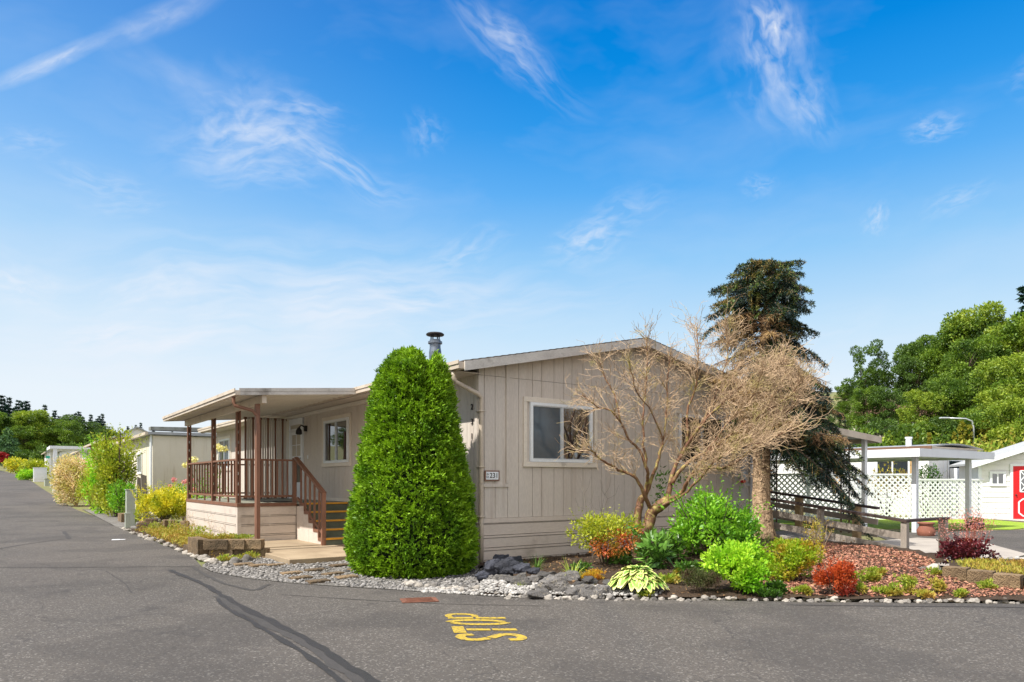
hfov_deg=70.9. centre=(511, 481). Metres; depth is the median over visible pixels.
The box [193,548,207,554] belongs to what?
retaining block
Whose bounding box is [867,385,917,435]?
broadleaf tree
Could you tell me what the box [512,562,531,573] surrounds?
garden rock
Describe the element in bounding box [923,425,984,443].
understory bush
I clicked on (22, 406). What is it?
conifer tree
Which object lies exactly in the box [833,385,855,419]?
broadleaf tree
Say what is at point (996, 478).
window
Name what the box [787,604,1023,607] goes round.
road surface
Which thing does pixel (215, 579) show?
road surface
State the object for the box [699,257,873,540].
spruce tree
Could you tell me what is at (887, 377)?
broadleaf tree
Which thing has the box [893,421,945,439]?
broadleaf tree
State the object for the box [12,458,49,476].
rounded hedge
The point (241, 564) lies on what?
stepping paver
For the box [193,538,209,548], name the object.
retaining block
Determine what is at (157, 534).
ground cover
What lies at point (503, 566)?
garden rock
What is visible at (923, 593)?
weed
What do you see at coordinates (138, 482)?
old post
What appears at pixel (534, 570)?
garden rock
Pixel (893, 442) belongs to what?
understory bush
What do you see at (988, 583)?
weed
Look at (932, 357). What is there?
broadleaf tree
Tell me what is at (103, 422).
conifer tree
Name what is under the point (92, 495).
verge grass shrub
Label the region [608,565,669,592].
hosta
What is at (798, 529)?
access ramp
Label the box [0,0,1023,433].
sky
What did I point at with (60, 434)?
broadleaf tree
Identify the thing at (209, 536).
weed
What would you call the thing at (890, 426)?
broadleaf tree
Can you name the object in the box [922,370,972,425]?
broadleaf tree
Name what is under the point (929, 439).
golden conifer
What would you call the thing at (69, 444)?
hedge tree
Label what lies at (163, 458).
trailer home
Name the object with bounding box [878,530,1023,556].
driveway
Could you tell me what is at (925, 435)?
understory bush
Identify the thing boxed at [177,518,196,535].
weed
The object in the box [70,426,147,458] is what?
white house
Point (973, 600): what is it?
edging stone
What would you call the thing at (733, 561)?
lime shrub
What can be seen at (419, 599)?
valve cover
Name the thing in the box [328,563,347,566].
stepping paver
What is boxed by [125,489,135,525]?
utility pedestal
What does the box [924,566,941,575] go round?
weed
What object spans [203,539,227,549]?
retaining block
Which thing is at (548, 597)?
edging stone
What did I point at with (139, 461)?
window
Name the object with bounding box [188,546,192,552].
retaining block
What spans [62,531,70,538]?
road surface
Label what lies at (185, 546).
retaining block
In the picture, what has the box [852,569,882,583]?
weed
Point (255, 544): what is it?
retaining block
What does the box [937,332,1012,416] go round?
broadleaf tree
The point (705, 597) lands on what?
edging stone
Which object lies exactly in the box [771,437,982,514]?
neighbour home
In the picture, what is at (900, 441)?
understory bush
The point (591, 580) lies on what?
garden rock
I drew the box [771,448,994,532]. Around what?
white carport
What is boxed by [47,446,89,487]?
white pergola
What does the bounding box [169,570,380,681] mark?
road surface
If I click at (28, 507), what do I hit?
road
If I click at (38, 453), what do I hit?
hedge tree
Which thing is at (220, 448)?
rose bush
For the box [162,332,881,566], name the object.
mobile home
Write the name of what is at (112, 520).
gravel verge
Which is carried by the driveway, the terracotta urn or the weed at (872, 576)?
the terracotta urn
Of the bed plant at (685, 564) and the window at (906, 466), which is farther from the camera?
the window at (906, 466)
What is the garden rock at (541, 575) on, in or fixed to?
on the garden bed at (723, 587)
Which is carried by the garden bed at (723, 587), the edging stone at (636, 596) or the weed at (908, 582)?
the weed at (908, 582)
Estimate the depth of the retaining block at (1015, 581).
8.73 m
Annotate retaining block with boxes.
[120,513,124,521]
[183,544,187,550]
[188,536,203,546]
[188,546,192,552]
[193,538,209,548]
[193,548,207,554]
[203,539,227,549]
[209,549,233,557]
[227,539,244,549]
[231,549,249,557]
[240,539,264,549]
[250,548,269,557]
[942,566,970,580]
[967,569,996,582]
[993,573,1023,588]
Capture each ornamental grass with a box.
[526,555,549,568]
[559,555,584,574]
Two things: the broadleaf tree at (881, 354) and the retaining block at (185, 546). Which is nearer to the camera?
the retaining block at (185, 546)
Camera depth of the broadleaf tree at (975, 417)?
46.16 m
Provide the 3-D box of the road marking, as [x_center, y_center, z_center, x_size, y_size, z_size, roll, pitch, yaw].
[-0.292,1.375,6.858,0.620,0.001,1.388,0,0,-12]
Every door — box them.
[127,492,134,509]
[289,417,303,499]
[1013,466,1023,518]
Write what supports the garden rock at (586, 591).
on the garden bed at (723, 587)
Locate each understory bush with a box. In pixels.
[843,425,878,447]
[855,426,896,446]
[873,423,926,445]
[882,430,899,445]
[904,427,945,443]
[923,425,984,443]
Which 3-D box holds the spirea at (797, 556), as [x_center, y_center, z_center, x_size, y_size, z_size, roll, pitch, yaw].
[3.700,1.023,9.421,0.884,0.630,0.684,0,0,0]
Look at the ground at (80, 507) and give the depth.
20.69 m
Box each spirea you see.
[759,536,828,582]
[766,537,808,554]
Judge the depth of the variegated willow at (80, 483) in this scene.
30.75 m
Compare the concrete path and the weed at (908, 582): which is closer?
the weed at (908, 582)
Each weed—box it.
[141,520,164,532]
[161,522,187,536]
[167,516,188,528]
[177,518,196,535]
[186,525,210,536]
[200,533,220,538]
[212,533,234,538]
[216,554,238,560]
[234,533,254,538]
[234,550,259,558]
[636,590,654,597]
[758,586,783,597]
[790,584,814,595]
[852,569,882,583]
[864,566,888,575]
[868,582,903,595]
[890,573,918,593]
[912,588,936,599]
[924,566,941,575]
[924,575,947,593]
[952,588,969,597]
[975,577,998,588]
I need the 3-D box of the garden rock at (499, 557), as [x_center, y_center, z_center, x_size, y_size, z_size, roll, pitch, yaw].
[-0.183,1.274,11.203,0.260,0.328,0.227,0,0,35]
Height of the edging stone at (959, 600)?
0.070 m
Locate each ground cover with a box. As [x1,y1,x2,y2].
[136,525,222,555]
[947,556,1023,574]
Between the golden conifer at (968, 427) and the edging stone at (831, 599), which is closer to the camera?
the edging stone at (831, 599)
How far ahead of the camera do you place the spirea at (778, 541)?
11.26 m
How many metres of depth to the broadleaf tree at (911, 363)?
69.65 m
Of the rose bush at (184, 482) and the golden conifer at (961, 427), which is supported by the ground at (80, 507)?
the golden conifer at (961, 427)
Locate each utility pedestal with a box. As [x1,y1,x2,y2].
[124,513,130,527]
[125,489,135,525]
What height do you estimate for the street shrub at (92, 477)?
3.271 m
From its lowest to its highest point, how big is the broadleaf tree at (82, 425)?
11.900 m
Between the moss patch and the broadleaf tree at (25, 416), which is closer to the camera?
the moss patch
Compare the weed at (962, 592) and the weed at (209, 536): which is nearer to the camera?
the weed at (962, 592)
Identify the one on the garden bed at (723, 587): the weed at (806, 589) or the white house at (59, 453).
the weed at (806, 589)
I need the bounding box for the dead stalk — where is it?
[576,479,618,557]
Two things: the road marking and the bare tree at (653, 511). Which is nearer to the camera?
the road marking
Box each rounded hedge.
[2,456,27,472]
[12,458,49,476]
[14,467,32,479]
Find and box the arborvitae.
[342,345,481,578]
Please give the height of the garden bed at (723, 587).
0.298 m
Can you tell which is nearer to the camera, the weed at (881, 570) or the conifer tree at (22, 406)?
the weed at (881, 570)
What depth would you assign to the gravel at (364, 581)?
10.41 m
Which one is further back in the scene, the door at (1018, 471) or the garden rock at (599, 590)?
the door at (1018, 471)
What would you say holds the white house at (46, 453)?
on the ground at (80, 507)
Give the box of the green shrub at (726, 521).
[656,474,775,554]
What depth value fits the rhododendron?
10.55 m
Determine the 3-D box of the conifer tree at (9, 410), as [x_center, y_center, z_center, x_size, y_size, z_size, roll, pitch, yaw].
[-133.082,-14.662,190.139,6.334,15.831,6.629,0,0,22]
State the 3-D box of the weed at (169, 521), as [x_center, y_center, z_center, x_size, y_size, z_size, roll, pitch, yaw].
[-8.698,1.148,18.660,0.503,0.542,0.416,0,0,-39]
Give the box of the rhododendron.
[626,523,676,568]
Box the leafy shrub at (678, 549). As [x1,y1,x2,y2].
[655,532,689,561]
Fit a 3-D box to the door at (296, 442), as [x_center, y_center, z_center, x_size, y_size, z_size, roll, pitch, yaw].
[-5.639,-0.590,18.801,0.041,2.100,1.050,0,0,-35]
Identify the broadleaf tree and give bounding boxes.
[0,411,17,434]
[2,425,43,451]
[10,409,59,451]
[22,418,61,448]
[38,419,88,445]
[59,414,100,445]
[85,426,111,441]
[826,410,851,429]
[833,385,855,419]
[841,345,885,400]
[844,385,888,433]
[846,418,902,447]
[854,339,895,386]
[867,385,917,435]
[878,341,921,392]
[890,354,942,404]
[893,333,948,381]
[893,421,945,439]
[895,389,949,428]
[912,316,977,380]
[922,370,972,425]
[929,416,964,438]
[937,300,1015,376]
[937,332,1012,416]
[940,370,992,432]
[959,407,1014,447]
[961,320,1023,362]
[966,356,1022,413]
[980,397,1023,451]
[982,311,1023,358]
[983,351,1023,436]
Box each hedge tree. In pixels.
[13,449,34,459]
[29,443,46,462]
[55,441,80,445]
[77,428,107,445]
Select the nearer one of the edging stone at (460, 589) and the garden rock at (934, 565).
the edging stone at (460, 589)
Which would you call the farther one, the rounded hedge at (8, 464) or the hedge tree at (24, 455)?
the hedge tree at (24, 455)
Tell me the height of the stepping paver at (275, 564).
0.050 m
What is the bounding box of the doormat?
[260,501,291,501]
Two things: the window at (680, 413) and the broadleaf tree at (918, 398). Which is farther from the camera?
the broadleaf tree at (918, 398)
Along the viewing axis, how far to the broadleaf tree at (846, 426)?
65.83 m
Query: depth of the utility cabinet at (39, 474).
69.76 m
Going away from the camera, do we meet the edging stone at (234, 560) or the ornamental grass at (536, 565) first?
the ornamental grass at (536, 565)
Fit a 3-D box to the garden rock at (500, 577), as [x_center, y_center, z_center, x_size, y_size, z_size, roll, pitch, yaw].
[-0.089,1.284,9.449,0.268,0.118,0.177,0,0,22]
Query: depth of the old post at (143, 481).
23.81 m
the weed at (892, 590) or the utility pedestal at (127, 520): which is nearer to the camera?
the weed at (892, 590)
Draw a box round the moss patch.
[581,568,606,579]
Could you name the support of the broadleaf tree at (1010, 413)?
on the ground at (80, 507)
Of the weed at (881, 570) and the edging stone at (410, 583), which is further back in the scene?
the weed at (881, 570)
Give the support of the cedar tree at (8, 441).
on the ground at (80, 507)
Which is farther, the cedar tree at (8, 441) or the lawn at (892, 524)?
the cedar tree at (8, 441)
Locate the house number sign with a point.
(491, 475)
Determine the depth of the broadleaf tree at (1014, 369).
48.02 m
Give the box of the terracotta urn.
[916,522,935,535]
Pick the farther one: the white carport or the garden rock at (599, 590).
the white carport
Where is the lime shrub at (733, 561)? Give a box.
[697,529,772,593]
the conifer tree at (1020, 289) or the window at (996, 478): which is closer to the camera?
the window at (996, 478)
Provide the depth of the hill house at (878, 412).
66.87 m
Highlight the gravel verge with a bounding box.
[83,509,169,527]
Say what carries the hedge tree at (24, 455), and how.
on the ground at (80, 507)
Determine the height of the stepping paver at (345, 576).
0.050 m
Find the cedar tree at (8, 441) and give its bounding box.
[0,427,23,465]
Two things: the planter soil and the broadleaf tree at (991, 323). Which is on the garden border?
the planter soil
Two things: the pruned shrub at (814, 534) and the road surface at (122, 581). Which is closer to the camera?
the road surface at (122, 581)
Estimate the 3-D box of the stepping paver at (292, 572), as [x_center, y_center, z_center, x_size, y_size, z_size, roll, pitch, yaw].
[-3.283,1.368,10.697,0.300,0.050,0.190,-2,0,-34]
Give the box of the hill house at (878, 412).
[854,404,905,436]
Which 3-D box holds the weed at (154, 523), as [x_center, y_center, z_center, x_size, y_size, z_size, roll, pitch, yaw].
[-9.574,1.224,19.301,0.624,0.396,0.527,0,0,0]
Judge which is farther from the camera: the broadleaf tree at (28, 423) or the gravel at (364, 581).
the broadleaf tree at (28, 423)
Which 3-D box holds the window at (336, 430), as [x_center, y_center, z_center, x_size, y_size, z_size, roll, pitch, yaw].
[-4.061,-0.933,16.580,0.044,1.175,1.740,0,0,-35]
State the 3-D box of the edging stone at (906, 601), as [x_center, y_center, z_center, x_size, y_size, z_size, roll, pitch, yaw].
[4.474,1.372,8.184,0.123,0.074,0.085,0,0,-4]
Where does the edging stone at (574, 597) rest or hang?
on the road at (82, 615)
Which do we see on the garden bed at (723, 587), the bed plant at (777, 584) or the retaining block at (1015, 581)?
the bed plant at (777, 584)
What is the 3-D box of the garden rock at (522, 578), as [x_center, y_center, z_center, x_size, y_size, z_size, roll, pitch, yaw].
[0.117,1.269,9.056,0.372,0.205,0.279,0,0,38]
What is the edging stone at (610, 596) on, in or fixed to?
on the ground at (80, 507)
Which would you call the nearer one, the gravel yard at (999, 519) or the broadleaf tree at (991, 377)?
the gravel yard at (999, 519)
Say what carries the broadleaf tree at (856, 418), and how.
on the ground at (80, 507)
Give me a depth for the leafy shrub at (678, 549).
11.01 m
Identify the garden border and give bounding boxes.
[127,528,240,561]
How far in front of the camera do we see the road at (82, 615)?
6.53 m
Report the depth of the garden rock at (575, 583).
8.91 m
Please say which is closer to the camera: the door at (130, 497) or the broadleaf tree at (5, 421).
the door at (130, 497)
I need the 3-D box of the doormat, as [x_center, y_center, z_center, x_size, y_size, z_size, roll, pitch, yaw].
[-5.357,0.453,16.241,0.650,0.013,0.450,0,0,-35]
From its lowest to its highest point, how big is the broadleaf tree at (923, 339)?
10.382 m
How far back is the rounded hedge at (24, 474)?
72.40 m
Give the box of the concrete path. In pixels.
[876,538,1023,565]
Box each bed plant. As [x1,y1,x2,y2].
[569,560,593,570]
[603,542,633,564]
[658,572,686,583]
[673,559,703,574]
[740,513,761,542]
[762,553,776,575]
[766,579,788,594]
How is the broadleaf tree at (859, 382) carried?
on the ground at (80, 507)
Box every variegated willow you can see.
[48,452,92,505]
[72,465,93,508]
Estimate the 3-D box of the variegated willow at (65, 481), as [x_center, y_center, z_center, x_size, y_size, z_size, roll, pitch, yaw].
[-20.186,-0.138,33.334,2.295,2.571,2.056,0,0,0]
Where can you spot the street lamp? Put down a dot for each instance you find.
(973, 429)
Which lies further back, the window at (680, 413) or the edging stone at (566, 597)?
the window at (680, 413)
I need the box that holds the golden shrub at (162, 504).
[129,479,195,521]
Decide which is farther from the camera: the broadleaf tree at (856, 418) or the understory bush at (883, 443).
the broadleaf tree at (856, 418)
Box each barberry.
[812,551,859,596]
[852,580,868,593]
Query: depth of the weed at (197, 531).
16.10 m
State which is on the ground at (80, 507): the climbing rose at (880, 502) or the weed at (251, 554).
the climbing rose at (880, 502)
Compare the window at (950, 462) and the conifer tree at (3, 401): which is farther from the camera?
the conifer tree at (3, 401)
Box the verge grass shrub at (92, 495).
[86,484,109,511]
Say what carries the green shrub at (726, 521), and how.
on the garden bed at (723, 587)
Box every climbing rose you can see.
[867,463,909,515]
[906,463,946,517]
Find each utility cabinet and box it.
[33,467,46,481]
[44,479,49,485]
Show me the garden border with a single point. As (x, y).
(145, 533)
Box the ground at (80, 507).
[0,392,1023,603]
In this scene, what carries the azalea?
on the garden bed at (723, 587)
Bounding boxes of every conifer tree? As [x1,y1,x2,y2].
[0,395,9,432]
[4,397,14,418]
[14,400,20,410]
[19,401,26,445]
[24,401,31,422]
[51,410,57,419]
[100,414,106,425]
[1010,285,1023,320]
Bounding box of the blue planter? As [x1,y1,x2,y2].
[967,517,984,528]
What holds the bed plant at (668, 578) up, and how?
on the garden bed at (723, 587)
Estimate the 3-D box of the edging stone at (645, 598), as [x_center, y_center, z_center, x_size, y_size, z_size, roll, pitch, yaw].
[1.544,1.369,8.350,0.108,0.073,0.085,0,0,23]
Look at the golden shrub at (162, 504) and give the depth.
20.30 m
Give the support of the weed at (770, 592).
on the garden bed at (723, 587)
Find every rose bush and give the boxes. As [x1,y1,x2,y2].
[158,478,206,520]
[181,443,232,497]
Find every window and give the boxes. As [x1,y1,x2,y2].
[137,453,141,473]
[218,435,230,470]
[321,413,351,466]
[523,396,597,467]
[674,409,727,469]
[876,461,911,485]
[948,460,961,480]
[990,472,1005,485]
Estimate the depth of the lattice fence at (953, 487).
26.80 m
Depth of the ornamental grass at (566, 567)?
9.76 m
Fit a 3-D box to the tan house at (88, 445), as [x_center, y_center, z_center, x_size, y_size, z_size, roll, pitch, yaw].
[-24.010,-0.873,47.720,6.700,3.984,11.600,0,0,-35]
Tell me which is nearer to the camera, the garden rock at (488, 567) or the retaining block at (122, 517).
the garden rock at (488, 567)
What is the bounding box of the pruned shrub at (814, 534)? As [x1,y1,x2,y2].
[802,516,833,554]
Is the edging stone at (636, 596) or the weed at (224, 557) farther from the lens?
the weed at (224, 557)
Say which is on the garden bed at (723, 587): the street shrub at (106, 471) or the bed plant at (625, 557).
the bed plant at (625, 557)
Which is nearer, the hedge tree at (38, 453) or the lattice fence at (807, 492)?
the lattice fence at (807, 492)
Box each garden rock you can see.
[475,570,488,581]
[480,558,499,575]
[494,556,519,574]
[495,553,507,560]
[495,575,510,579]
[504,573,533,585]
[512,555,522,563]
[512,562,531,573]
[525,588,549,598]
[526,567,541,573]
[527,575,539,581]
[536,575,569,595]
[537,571,555,580]
[554,570,581,580]
[563,586,580,597]
[571,581,585,585]
[575,584,596,598]
[580,575,598,584]
[593,584,612,598]
[602,578,624,589]
[926,563,940,572]
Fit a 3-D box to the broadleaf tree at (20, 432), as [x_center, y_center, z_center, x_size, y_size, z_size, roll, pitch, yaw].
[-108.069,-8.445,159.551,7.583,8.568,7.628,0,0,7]
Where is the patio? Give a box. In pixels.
[265,539,346,564]
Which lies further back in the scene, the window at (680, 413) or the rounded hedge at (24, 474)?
the rounded hedge at (24, 474)
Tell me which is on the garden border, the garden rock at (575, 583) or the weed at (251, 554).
the weed at (251, 554)
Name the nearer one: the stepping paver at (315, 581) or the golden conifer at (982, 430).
the stepping paver at (315, 581)
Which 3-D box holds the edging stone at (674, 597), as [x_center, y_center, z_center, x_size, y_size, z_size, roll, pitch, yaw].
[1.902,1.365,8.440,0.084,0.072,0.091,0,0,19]
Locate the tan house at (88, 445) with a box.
[83,436,128,461]
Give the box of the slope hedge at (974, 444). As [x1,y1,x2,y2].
[939,426,1023,451]
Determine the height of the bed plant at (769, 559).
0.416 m
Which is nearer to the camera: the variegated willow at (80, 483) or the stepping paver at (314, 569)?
the stepping paver at (314, 569)
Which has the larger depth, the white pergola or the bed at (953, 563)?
the white pergola
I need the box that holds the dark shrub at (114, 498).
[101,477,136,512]
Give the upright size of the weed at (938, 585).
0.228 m
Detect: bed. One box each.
[479,535,1023,600]
[949,559,1023,573]
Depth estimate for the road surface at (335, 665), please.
6.15 m
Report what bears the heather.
on the garden bed at (723, 587)
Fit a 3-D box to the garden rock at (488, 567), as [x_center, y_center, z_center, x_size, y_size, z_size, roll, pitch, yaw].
[-0.320,1.271,10.601,0.303,0.293,0.248,0,0,-26]
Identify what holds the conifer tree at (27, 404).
on the ground at (80, 507)
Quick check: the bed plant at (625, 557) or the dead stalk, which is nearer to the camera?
the bed plant at (625, 557)
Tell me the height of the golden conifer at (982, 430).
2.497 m
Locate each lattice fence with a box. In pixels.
[771,473,911,518]
[919,479,983,518]
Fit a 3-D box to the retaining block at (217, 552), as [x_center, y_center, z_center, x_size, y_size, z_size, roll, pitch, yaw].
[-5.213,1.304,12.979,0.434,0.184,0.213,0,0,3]
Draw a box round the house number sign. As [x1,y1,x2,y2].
[484,470,499,480]
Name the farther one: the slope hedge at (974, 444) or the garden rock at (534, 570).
the slope hedge at (974, 444)
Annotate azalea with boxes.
[565,504,647,564]
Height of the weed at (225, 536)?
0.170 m
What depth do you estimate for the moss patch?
9.57 m
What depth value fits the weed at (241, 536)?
14.18 m
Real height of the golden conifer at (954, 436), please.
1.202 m
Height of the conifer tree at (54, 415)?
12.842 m
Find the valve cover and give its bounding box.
[400,597,438,602]
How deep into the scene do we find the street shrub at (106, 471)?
26.05 m
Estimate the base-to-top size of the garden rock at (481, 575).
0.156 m
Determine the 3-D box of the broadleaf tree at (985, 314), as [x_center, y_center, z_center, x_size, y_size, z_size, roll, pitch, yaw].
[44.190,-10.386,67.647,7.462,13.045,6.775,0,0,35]
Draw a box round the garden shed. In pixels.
[949,441,1023,518]
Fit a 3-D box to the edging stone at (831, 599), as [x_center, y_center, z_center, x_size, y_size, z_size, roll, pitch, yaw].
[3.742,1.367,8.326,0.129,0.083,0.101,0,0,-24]
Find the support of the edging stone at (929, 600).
on the ground at (80, 507)
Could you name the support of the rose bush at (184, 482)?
on the gravel verge
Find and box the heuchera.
[933,506,1001,564]
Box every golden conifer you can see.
[926,432,931,443]
[951,431,956,440]
[956,421,966,443]
[965,424,973,443]
[976,417,990,444]
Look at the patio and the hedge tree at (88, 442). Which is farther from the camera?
the hedge tree at (88, 442)
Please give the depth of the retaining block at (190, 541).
13.43 m
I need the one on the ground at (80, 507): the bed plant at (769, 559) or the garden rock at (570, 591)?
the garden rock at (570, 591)
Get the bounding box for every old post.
[136,477,140,521]
[140,474,147,520]
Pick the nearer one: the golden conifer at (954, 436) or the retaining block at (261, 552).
the retaining block at (261, 552)
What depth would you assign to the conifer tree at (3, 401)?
184.76 m
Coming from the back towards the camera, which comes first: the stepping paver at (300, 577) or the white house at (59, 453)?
the white house at (59, 453)
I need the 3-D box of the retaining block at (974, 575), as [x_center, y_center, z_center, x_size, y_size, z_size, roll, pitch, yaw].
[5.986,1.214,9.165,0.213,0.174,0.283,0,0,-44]
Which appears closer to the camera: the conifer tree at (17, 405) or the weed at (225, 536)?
the weed at (225, 536)
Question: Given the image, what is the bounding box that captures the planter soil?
[136,521,179,530]
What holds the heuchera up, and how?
on the bed at (953, 563)
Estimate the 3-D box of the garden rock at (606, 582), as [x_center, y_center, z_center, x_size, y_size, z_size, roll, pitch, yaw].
[1.271,1.276,8.792,0.217,0.206,0.289,0,0,-33]
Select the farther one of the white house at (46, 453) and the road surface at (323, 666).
the white house at (46, 453)
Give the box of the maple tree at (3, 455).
[0,451,8,462]
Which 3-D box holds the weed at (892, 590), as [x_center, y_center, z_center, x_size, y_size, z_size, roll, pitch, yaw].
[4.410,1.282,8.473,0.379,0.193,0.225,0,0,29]
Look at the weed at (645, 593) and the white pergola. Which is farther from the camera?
the white pergola
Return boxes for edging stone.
[163,542,171,546]
[228,557,242,563]
[241,554,253,561]
[405,580,420,586]
[431,582,439,586]
[458,587,466,591]
[543,594,553,599]
[562,596,572,599]
[571,595,578,599]
[606,594,615,599]
[632,593,641,598]
[640,596,648,600]
[671,595,677,599]
[700,595,709,600]
[829,596,839,601]
[884,598,892,602]
[903,599,910,602]
[922,598,934,602]
[955,598,964,602]
[967,598,979,602]
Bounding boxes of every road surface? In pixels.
[7,566,188,567]
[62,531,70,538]
[106,571,131,592]
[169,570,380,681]
[190,566,269,589]
[214,596,364,681]
[216,598,344,681]
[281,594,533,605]
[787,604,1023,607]
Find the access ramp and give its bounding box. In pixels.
[770,491,949,557]
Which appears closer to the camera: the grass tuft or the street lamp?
the grass tuft
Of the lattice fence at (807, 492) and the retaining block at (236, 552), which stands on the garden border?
the retaining block at (236, 552)
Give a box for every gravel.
[203,557,519,595]
[417,579,668,598]
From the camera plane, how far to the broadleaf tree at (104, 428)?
183.94 m
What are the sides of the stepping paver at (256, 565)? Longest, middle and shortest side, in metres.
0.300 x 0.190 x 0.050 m
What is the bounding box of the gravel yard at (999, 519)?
[937,513,1023,520]
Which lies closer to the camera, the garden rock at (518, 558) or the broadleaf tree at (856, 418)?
the garden rock at (518, 558)
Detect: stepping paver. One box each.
[233,562,253,565]
[248,563,265,566]
[266,563,284,566]
[279,570,302,574]
[288,575,312,579]
[304,567,325,571]
[305,578,330,584]
[321,571,344,575]
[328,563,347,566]
[334,574,358,578]
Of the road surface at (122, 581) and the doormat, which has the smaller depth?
the road surface at (122, 581)
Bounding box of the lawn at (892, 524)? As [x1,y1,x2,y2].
[773,519,1023,529]
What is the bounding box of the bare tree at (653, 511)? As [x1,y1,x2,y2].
[556,288,838,554]
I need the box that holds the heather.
[678,562,721,593]
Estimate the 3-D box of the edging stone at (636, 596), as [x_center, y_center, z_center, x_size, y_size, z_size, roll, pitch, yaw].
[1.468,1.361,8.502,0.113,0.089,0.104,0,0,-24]
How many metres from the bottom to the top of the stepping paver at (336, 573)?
0.050 m
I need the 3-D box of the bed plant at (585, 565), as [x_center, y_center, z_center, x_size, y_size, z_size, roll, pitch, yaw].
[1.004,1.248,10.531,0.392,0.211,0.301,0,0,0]
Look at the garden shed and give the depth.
26.84 m
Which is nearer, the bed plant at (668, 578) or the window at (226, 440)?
the bed plant at (668, 578)
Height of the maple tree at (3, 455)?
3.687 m
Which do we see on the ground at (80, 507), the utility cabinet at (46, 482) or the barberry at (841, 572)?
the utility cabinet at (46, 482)
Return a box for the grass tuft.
[120,503,140,523]
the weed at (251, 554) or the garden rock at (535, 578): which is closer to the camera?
the garden rock at (535, 578)
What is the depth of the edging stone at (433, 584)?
9.37 m
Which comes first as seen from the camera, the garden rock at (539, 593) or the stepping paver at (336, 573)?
the garden rock at (539, 593)
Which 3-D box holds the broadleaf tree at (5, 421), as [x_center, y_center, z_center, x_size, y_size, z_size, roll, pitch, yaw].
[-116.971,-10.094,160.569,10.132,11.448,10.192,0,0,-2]
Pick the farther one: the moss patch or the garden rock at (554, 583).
the moss patch
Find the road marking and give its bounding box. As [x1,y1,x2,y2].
[445,613,526,640]
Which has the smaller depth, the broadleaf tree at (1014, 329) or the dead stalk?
the dead stalk
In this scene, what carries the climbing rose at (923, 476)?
on the ground at (80, 507)
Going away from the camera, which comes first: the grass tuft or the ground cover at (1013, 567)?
the ground cover at (1013, 567)
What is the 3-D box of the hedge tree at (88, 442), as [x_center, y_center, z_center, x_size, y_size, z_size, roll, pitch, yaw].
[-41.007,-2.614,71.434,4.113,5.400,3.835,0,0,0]
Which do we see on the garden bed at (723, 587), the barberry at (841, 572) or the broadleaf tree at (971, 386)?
the barberry at (841, 572)
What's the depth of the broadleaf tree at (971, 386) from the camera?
55.81 m
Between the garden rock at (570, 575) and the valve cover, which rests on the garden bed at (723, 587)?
the garden rock at (570, 575)
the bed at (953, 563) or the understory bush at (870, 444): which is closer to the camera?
the bed at (953, 563)
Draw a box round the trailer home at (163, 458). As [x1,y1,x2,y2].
[117,427,216,514]
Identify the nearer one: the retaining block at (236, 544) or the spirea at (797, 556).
the spirea at (797, 556)
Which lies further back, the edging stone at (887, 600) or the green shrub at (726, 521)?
the green shrub at (726, 521)
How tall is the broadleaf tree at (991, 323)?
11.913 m
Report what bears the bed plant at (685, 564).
on the garden bed at (723, 587)
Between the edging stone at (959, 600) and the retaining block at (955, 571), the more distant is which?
the retaining block at (955, 571)
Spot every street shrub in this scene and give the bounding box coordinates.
[75,433,124,513]
[89,423,146,516]
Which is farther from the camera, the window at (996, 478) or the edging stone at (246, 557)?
the window at (996, 478)
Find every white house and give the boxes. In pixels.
[41,451,49,473]
[49,451,74,456]
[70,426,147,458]
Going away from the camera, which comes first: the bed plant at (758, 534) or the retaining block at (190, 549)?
the bed plant at (758, 534)
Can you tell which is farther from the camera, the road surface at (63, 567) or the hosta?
the road surface at (63, 567)
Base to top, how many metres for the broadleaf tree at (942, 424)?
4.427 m
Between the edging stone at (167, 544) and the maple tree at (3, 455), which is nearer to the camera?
the edging stone at (167, 544)
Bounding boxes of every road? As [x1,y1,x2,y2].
[0,471,124,534]
[0,530,1023,681]
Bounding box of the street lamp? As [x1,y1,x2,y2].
[939,417,974,443]
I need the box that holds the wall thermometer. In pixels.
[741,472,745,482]

